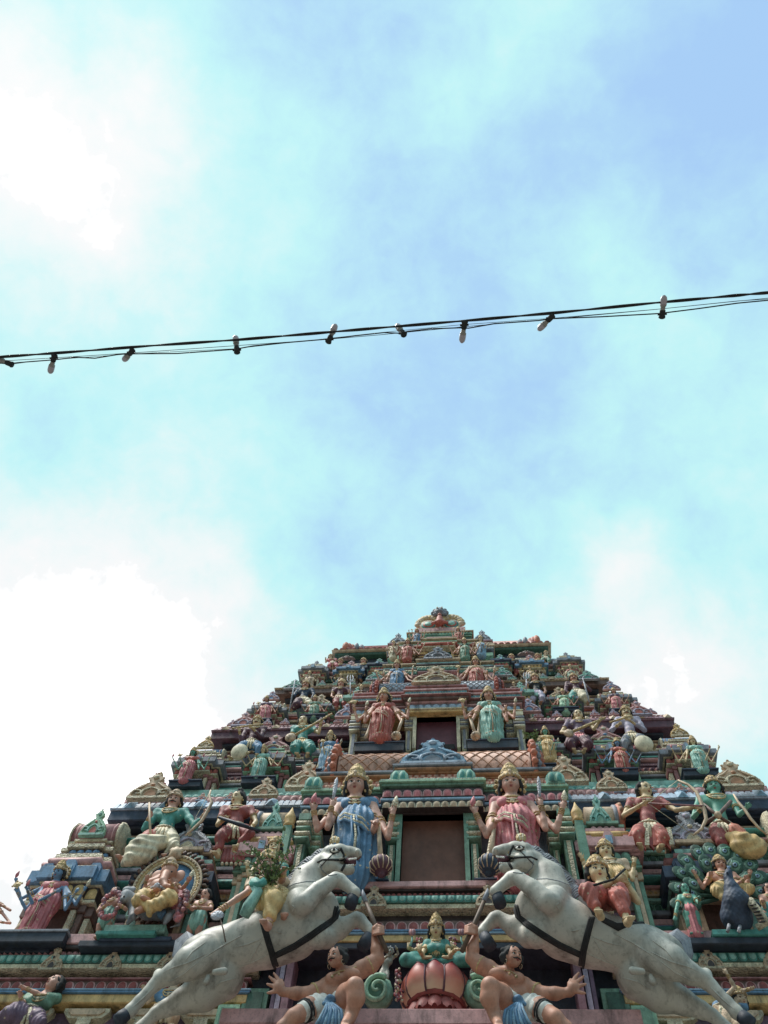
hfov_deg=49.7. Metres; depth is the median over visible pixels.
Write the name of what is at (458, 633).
deity statue
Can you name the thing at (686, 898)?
attendant statue
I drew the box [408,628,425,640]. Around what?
deity statue
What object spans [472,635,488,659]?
deity statue
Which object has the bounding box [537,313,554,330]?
lamp
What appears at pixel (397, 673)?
deity statue
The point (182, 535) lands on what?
sky
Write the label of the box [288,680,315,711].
deity statue
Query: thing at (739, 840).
deity statue
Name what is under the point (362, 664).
deity statue
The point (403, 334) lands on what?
lamp
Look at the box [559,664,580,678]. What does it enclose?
deity statue
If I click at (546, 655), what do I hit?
deity statue
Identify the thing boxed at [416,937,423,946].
flower bunch
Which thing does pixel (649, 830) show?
deity statue
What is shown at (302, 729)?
deity statue
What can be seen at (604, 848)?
deity statue
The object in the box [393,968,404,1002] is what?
flower garland
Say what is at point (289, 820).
column
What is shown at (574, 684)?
deity statue
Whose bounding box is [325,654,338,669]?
deity statue
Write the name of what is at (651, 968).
horse statue
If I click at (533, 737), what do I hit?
wild plant
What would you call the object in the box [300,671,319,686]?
deity statue
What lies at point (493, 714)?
deity statue
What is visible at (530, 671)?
deity statue
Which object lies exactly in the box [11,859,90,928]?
deity statue
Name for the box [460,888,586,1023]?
strongman statue
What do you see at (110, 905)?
attendant statue
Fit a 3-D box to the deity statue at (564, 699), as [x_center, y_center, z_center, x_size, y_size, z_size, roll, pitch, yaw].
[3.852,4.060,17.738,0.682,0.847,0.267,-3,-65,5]
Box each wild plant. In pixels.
[233,826,300,885]
[522,729,538,741]
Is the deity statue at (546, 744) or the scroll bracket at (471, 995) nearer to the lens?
the scroll bracket at (471, 995)
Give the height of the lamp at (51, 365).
0.046 m
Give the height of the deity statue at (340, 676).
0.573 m
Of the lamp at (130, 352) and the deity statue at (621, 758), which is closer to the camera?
the lamp at (130, 352)
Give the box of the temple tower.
[0,606,767,1023]
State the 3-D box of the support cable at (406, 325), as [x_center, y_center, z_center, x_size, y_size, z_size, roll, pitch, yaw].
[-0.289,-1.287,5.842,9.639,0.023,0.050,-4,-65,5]
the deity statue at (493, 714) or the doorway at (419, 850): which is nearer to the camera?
the doorway at (419, 850)
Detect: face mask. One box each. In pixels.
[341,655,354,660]
[518,651,535,656]
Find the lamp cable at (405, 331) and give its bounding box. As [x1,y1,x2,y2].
[0,300,767,363]
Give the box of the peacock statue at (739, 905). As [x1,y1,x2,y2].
[668,842,767,932]
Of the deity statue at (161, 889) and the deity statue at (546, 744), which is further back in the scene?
the deity statue at (546, 744)
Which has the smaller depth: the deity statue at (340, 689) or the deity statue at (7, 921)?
the deity statue at (7, 921)
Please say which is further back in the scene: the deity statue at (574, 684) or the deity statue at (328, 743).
the deity statue at (574, 684)
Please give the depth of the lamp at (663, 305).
5.64 m
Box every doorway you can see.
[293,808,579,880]
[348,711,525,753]
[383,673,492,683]
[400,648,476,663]
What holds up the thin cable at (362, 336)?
attached to the support cable at (406, 325)
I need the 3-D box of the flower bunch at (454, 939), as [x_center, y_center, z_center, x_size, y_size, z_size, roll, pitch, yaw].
[0.861,5.442,10.471,0.138,0.199,0.101,-3,-65,5]
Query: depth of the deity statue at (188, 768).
15.79 m
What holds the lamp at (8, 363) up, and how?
attached to the lamp cable at (405, 331)
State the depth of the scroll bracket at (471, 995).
9.65 m
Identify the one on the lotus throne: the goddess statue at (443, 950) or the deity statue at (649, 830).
the goddess statue at (443, 950)
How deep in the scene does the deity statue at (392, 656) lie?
21.12 m
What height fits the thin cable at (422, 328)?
0.004 m
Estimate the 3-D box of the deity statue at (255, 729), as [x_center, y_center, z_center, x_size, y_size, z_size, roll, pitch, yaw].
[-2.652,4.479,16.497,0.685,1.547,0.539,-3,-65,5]
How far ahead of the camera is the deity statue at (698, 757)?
14.92 m
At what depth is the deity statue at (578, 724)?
15.59 m
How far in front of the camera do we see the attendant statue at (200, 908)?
11.41 m
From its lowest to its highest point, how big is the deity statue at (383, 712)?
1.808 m
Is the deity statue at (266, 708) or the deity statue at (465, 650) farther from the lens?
the deity statue at (465, 650)
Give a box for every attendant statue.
[93,887,127,939]
[173,888,213,934]
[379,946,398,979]
[673,882,703,936]
[758,882,767,930]
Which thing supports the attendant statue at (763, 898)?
on the temple tower
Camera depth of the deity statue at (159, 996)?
10.39 m
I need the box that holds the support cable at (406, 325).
[0,291,767,357]
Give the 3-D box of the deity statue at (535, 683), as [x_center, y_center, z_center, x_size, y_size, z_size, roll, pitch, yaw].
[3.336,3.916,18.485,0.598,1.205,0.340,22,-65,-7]
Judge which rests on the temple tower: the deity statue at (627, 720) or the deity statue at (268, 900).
the deity statue at (627, 720)
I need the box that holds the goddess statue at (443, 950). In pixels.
[399,912,469,967]
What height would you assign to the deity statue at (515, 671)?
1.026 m
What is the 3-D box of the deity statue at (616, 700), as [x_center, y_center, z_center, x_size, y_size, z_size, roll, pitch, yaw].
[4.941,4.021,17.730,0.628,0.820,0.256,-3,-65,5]
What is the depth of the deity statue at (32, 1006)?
10.41 m
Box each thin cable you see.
[5,299,764,360]
[13,298,765,362]
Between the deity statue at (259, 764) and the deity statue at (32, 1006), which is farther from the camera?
the deity statue at (259, 764)
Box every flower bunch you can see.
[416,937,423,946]
[448,936,457,944]
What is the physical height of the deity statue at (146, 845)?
1.848 m
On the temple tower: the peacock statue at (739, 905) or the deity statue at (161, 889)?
the peacock statue at (739, 905)
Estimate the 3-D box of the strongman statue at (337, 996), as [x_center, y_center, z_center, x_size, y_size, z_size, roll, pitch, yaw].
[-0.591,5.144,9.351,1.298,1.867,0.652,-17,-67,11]
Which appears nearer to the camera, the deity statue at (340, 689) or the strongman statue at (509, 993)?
the strongman statue at (509, 993)
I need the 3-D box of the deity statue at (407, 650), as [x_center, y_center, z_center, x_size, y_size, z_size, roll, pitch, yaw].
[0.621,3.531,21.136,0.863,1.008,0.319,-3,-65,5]
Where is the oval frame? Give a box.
[127,847,209,924]
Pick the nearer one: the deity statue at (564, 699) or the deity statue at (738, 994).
the deity statue at (738, 994)
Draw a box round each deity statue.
[0,902,11,924]
[0,975,65,1023]
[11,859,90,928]
[115,789,212,866]
[131,857,193,917]
[140,983,183,1023]
[172,746,211,784]
[209,848,289,941]
[212,788,260,865]
[227,715,266,760]
[241,744,286,778]
[244,836,291,876]
[253,695,280,717]
[285,713,331,757]
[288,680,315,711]
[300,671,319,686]
[300,695,329,723]
[310,763,398,894]
[316,730,341,771]
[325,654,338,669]
[330,675,353,710]
[331,658,346,676]
[331,673,349,682]
[349,687,410,743]
[352,684,367,695]
[357,657,368,681]
[374,659,413,683]
[386,640,401,661]
[392,638,424,662]
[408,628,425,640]
[447,637,480,660]
[451,627,464,638]
[455,656,495,680]
[457,685,516,742]
[470,762,567,894]
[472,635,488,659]
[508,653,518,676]
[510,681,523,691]
[519,666,539,679]
[523,672,546,704]
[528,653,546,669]
[537,725,558,762]
[540,650,550,663]
[547,688,579,716]
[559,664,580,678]
[560,709,605,753]
[564,673,591,704]
[578,838,636,881]
[578,854,646,930]
[594,737,642,771]
[600,687,629,707]
[609,705,657,751]
[622,779,707,852]
[670,735,719,773]
[691,775,767,859]
[691,854,754,901]
[712,968,754,1023]
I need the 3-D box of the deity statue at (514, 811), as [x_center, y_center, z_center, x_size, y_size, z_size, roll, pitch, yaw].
[2.034,4.703,12.389,1.469,2.476,0.811,-3,-65,5]
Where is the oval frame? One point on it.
(187, 863)
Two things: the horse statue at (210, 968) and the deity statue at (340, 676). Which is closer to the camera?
the horse statue at (210, 968)
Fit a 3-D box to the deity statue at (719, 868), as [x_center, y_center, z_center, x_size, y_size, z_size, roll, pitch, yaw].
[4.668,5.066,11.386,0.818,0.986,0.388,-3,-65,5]
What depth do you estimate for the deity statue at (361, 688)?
18.54 m
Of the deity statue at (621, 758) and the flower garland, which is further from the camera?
the deity statue at (621, 758)
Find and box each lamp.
[0,358,13,367]
[47,354,57,373]
[122,348,134,361]
[233,335,240,354]
[325,324,337,343]
[395,323,406,337]
[459,321,468,342]
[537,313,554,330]
[657,295,666,318]
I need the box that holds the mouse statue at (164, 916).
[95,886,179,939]
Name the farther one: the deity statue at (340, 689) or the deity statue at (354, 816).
the deity statue at (340, 689)
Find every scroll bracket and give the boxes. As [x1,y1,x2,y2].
[364,972,393,1008]
[463,973,483,1008]
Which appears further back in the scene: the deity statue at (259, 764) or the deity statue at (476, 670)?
the deity statue at (476, 670)
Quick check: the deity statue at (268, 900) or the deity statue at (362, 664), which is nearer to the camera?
the deity statue at (268, 900)
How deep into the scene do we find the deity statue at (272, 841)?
11.57 m
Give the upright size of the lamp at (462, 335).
0.046 m
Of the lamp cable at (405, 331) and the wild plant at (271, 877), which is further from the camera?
the wild plant at (271, 877)
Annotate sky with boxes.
[0,0,767,928]
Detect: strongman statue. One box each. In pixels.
[266,889,388,1023]
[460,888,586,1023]
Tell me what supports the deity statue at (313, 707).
on the temple tower
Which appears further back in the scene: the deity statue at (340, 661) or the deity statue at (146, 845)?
the deity statue at (340, 661)
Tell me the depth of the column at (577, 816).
12.07 m
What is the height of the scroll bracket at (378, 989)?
0.401 m
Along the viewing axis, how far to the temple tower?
13.19 m
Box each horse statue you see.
[113,836,371,1023]
[478,833,755,1023]
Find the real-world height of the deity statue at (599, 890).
1.275 m
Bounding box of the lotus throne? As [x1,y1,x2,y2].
[400,959,470,1008]
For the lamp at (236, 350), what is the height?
0.136 m
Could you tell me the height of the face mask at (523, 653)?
0.196 m
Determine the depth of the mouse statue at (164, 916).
11.32 m
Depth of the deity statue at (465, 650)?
20.84 m
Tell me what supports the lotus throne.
on the temple tower
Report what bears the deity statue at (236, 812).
on the temple tower

